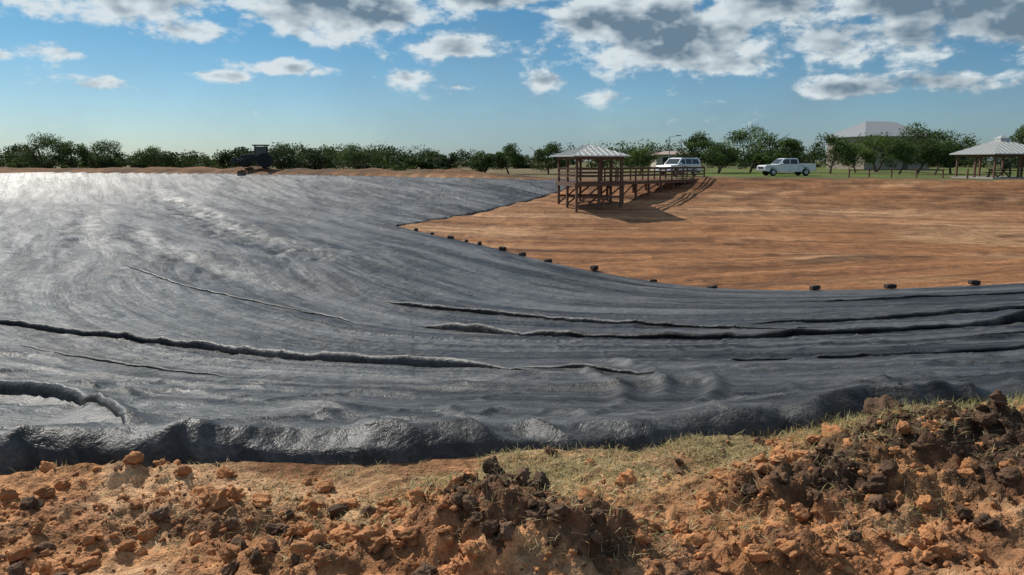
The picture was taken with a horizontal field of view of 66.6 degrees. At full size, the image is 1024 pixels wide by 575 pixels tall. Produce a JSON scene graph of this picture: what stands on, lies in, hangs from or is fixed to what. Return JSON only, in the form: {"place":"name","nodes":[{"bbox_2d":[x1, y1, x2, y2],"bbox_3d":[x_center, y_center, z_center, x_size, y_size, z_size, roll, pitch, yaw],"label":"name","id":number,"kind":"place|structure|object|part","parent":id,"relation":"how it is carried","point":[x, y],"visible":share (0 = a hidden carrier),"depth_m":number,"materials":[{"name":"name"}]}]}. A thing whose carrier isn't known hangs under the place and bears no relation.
{"place":"outdoors","nodes":[
{"label":"outdoors","id":0,"kind":"place"},
{"bbox_2d":[0,161,1023,574],"bbox_3d":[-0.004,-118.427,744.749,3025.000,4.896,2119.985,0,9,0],"label":"ground","id":1,"kind":"structure","parent":0,"point":[754,229],"depth_m":4.13,"materials":[{"name":"soil"}]},
{"bbox_2d":[2,132,73,167],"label":"mesquite tree","id":2,"kind":"object","parent":1,"relation":"on","point":[49,142],"visible":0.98,"depth_m":122.35,"materials":[{"name":"green plant"}]},
{"bbox_2d":[50,140,93,167],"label":"mesquite tree","id":3,"kind":"object","parent":1,"relation":"on","point":[78,151],"visible":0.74,"depth_m":124.63,"materials":[{"name":"green plant"}]},
{"bbox_2d":[79,138,131,167],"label":"mesquite tree","id":4,"kind":"object","parent":1,"relation":"on","point":[101,160],"visible":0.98,"depth_m":125.46,"materials":[{"name":"green plant"}]},
{"bbox_2d":[129,145,174,166],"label":"mesquite tree","id":5,"kind":"object","parent":1,"relation":"on","point":[146,158],"visible":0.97,"depth_m":123.45,"materials":[{"name":"green plant"}]},
{"bbox_2d":[230,145,272,166],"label":"farm tractor","id":6,"kind":"object","parent":1,"relation":"on","point":[261,156],"visible":1,"depth_m":100.20,"materials":[{"name":"paint"}]},
{"bbox_2d":[268,142,303,169],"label":"mesquite tree","id":7,"kind":"object","parent":1,"relation":"on","point":[284,147],"visible":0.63,"depth_m":125.69,"materials":[{"name":"green plant"}]},
{"bbox_2d":[330,143,385,168],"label":"mesquite tree","id":8,"kind":"object","parent":1,"relation":"on","point":[350,156],"visible":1,"depth_m":121.48,"materials":[{"name":"green plant"}]},
{"bbox_2d":[464,150,498,172],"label":"mesquite tree","id":9,"kind":"object","parent":1,"relation":"on","point":[485,162],"visible":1,"depth_m":94.05,"materials":[{"name":"green plant"}]},
{"bbox_2d":[494,143,525,173],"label":"mesquite tree","id":10,"kind":"object","parent":1,"relation":"on","point":[510,151],"visible":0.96,"depth_m":96.18,"materials":[{"name":"green plant"}]},
{"bbox_2d":[0,138,1020,170],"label":"distant trees","id":11,"kind":"object","parent":1,"relation":"on","point":[321,158],"visible":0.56,"depth_m":139.13,"materials":[{"name":"green plant"}]},
{"bbox_2d":[0,172,1023,474],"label":"pond liner","id":12,"kind":"object","parent":1,"relation":"on","point":[206,318],"visible":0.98,"depth_m":14.91,"materials":[{"name":"black plastic"}]},
{"bbox_2d":[0,389,1023,574],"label":"dirt clods","id":13,"kind":"object","parent":1,"relation":"on","point":[373,538],"visible":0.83,"depth_m":3.53,"materials":[{"name":"brown soil"}]},
{"bbox_2d":[529,141,571,173],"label":"mesquite tree","id":14,"kind":"object","parent":1,"relation":"on","point":[548,151],"visible":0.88,"depth_m":96.37,"materials":[{"name":"green plant"}]},
{"bbox_2d":[550,144,630,211],"bbox_3d":[5.750,-8.014,57.966,4.514,5.255,4.514,-3,10,-18],"label":"wooden gazebo","id":15,"kind":"object","parent":1,"relation":"on","point":[591,152],"visible":0.99,"depth_m":56.62,"materials":[{"name":"brown wood"}]},
{"bbox_2d":[590,265,598,270],"bbox_3d":[3.494,-0.838,33.168,0.244,0.234,0.346,-7,11,-28],"label":"sandbag","id":16,"kind":"object","parent":1,"relation":"on","point":[594,267],"visible":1,"depth_m":33.06,"materials":[{"name":"fabric"}]},
{"bbox_2d":[623,147,661,173],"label":"mesquite tree","id":17,"kind":"object","parent":1,"relation":"on","point":[636,158],"visible":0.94,"depth_m":96.81,"materials":[{"name":"green plant"}]},
{"bbox_2d":[604,167,704,203],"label":"wooden walkway","id":18,"kind":"structure","parent":1,"relation":"on","point":[635,182],"depth_m":61.71,"materials":[{"name":"brown wood"}]},
{"bbox_2d":[651,155,688,170],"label":"walls","id":19,"kind":"structure","parent":1,"relation":"on","point":[656,163],"depth_m":127.84,"materials":[{"name":"paint"}]},
{"bbox_2d":[652,151,700,154],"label":"roof","id":20,"kind":"structure","parent":19,"relation":"on","point":[664,153],"depth_m":127.82,"materials":[{"name":"grey metal"}]},
{"bbox_2d":[655,157,701,175],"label":"sport utility vehicle","id":21,"kind":"object","parent":1,"relation":"on","point":[682,162],"visible":0.43,"depth_m":82.40,"materials":[{"name":"white paint"}]},
{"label":"windows","id":22,"kind":"part","parent":21,"relation":"part of","materials":[{"name":"grey glass"}]},
{"bbox_2d":[673,131,718,172],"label":"mesquite tree","id":23,"kind":"object","parent":1,"relation":"on","point":[692,144],"visible":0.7,"depth_m":101.52,"materials":[{"name":"green plant"}]},
{"bbox_2d":[706,285,716,287],"bbox_3d":[7.337,-0.001,28.619,0.246,0.174,0.350,-11,7,-33],"label":"sandbag","id":24,"kind":"object","parent":1,"relation":"on","point":[711,286],"visible":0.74,"depth_m":28.51,"materials":[{"name":"fabric"}]},
{"bbox_2d":[403,397,1023,550],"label":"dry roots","id":25,"kind":"object","parent":1,"relation":"on","point":[585,499],"visible":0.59,"depth_m":3.46,"materials":[{"name":"brown plant"}]},
{"bbox_2d":[700,142,740,172],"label":"mesquite tree","id":26,"kind":"object","parent":1,"relation":"on","point":[724,151],"visible":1,"depth_m":97.97,"materials":[{"name":"green plant"}]},
{"bbox_2d":[717,123,788,172],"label":"mesquite tree","id":27,"kind":"object","parent":1,"relation":"on","point":[741,135],"visible":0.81,"depth_m":101.28,"materials":[{"name":"green plant"}]},
{"bbox_2d":[752,149,786,164],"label":"mesquite tree","id":28,"kind":"object","parent":1,"relation":"on","point":[765,158],"visible":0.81,"depth_m":96.21,"materials":[{"name":"green plant"}]},
{"bbox_2d":[756,158,816,175],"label":"pickup truck","id":29,"kind":"object","parent":1,"relation":"on","point":[785,165],"visible":1,"depth_m":84.11,"materials":[{"name":"white paint"}]},
{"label":"windows","id":30,"kind":"part","parent":29,"relation":"part of","materials":[{"name":"grey glass"}]},
{"bbox_2d":[775,137,805,160],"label":"mesquite tree","id":31,"kind":"object","parent":1,"relation":"on","point":[791,144],"visible":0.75,"depth_m":107.77,"materials":[{"name":"green plant"}]},
{"bbox_2d":[809,285,820,289],"bbox_3d":[10.578,0.000,27.235,0.325,0.170,0.228,-8,8,-15],"label":"sandbag","id":32,"kind":"object","parent":1,"relation":"on","point":[815,287],"visible":1,"depth_m":27.15,"materials":[{"name":"fabric"}]},
{"bbox_2d":[804,132,860,172],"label":"mesquite tree","id":33,"kind":"object","parent":1,"relation":"on","point":[839,147],"visible":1,"depth_m":97.53,"materials":[{"name":"green plant"}]},
{"bbox_2d":[836,142,880,172],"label":"mesquite tree","id":34,"kind":"object","parent":1,"relation":"on","point":[868,154],"visible":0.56,"depth_m":109.65,"materials":[{"name":"green plant"}]},
{"bbox_2d":[826,137,929,168],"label":"walls","id":35,"kind":"structure","parent":1,"relation":"on","point":[868,166],"depth_m":143.22,"materials":[{"name":"beige paint"}]},
{"bbox_2d":[870,158,921,168],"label":"windows and door","id":36,"kind":"structure","parent":35,"relation":"attached to","point":[905,166],"depth_m":143.29,"materials":[{"name":"black glass"}]},
{"bbox_2d":[851,132,910,171],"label":"mesquite tree","id":37,"kind":"object","parent":1,"relation":"on","point":[879,142],"visible":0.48,"depth_m":114.82,"materials":[{"name":"green plant"}]},
{"bbox_2d":[884,284,896,288],"bbox_3d":[13.054,-0.048,26.927,0.365,0.182,0.257,-2,7,-13],"label":"sandbag","id":38,"kind":"object","parent":1,"relation":"on","point":[889,286],"visible":1,"depth_m":26.82,"materials":[{"name":"fabric"}]},
{"bbox_2d":[877,137,922,173],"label":"mesquite tree","id":39,"kind":"object","parent":1,"relation":"on","point":[901,151],"visible":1,"depth_m":94.15,"materials":[{"name":"green plant"}]},
{"bbox_2d":[883,121,953,173],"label":"mesquite tree","id":40,"kind":"object","parent":1,"relation":"on","point":[917,132],"visible":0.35,"depth_m":101.30,"materials":[{"name":"green plant"}]},
{"bbox_2d":[913,137,955,173],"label":"mesquite tree","id":41,"kind":"object","parent":1,"relation":"on","point":[934,147],"visible":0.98,"depth_m":96.01,"materials":[{"name":"green plant"}]},
{"bbox_2d":[848,168,1023,177],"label":"post and rail fence","id":42,"kind":"object","parent":1,"relation":"on","point":[917,170],"visible":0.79,"depth_m":77.05,"materials":[{"name":"brown wood"}]},
{"bbox_2d":[926,129,980,173],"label":"mesquite tree","id":43,"kind":"object","parent":1,"relation":"on","point":[970,143],"visible":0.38,"depth_m":100.66,"materials":[{"name":"green plant"}]},
{"bbox_2d":[968,280,980,284],"bbox_3d":[16.057,-0.178,27.095,0.347,0.186,0.243,3,6,-8],"label":"sandbag","id":44,"kind":"object","parent":1,"relation":"on","point":[974,282],"visible":1,"depth_m":26.99,"materials":[{"name":"fabric"}]},
{"bbox_2d":[949,135,1023,178],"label":"picnic pavilion","id":45,"kind":"structure","parent":1,"relation":"on","point":[1002,146],"depth_m":73.95,"materials":[{"name":"white metal"}]},
{"bbox_2d":[1005,124,1023,160],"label":"mesquite tree","id":46,"kind":"object","parent":1,"relation":"on","point":[1020,140],"visible":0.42,"depth_m":102.26,"materials":[{"name":"green plant"}]},
{"bbox_2d":[0,0,1023,160],"label":"sky","id":47,"kind":"structure","parent":0,"point":[206,76],"materials":[{"name":"blue"}]},
{"bbox_2d":[1,398,1023,574],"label":"dry grass","id":48,"kind":"structure","parent":0,"point":[579,462],"depth_m":4.13,"materials":[{"name":"plant"}]},
{"bbox_2d":[823,121,926,137],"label":"roof","id":49,"kind":"structure","parent":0,"point":[865,130],"depth_m":144.26,"materials":[{"name":"grey metal"}]},
{"bbox_2d":[834,121,911,136],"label":"roof seams","id":50,"kind":"object","parent":49,"relation":"attached to","point":[872,128],"visible":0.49,"depth_m":144.71,"materials":[{"name":"grey metal"}]},
{"bbox_2d":[778,391,1023,457],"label":"dry grass","id":51,"kind":"structure","parent":0,"point":[968,405],"depth_m":4.71,"materials":[{"name":"beige plant"}]}
]}

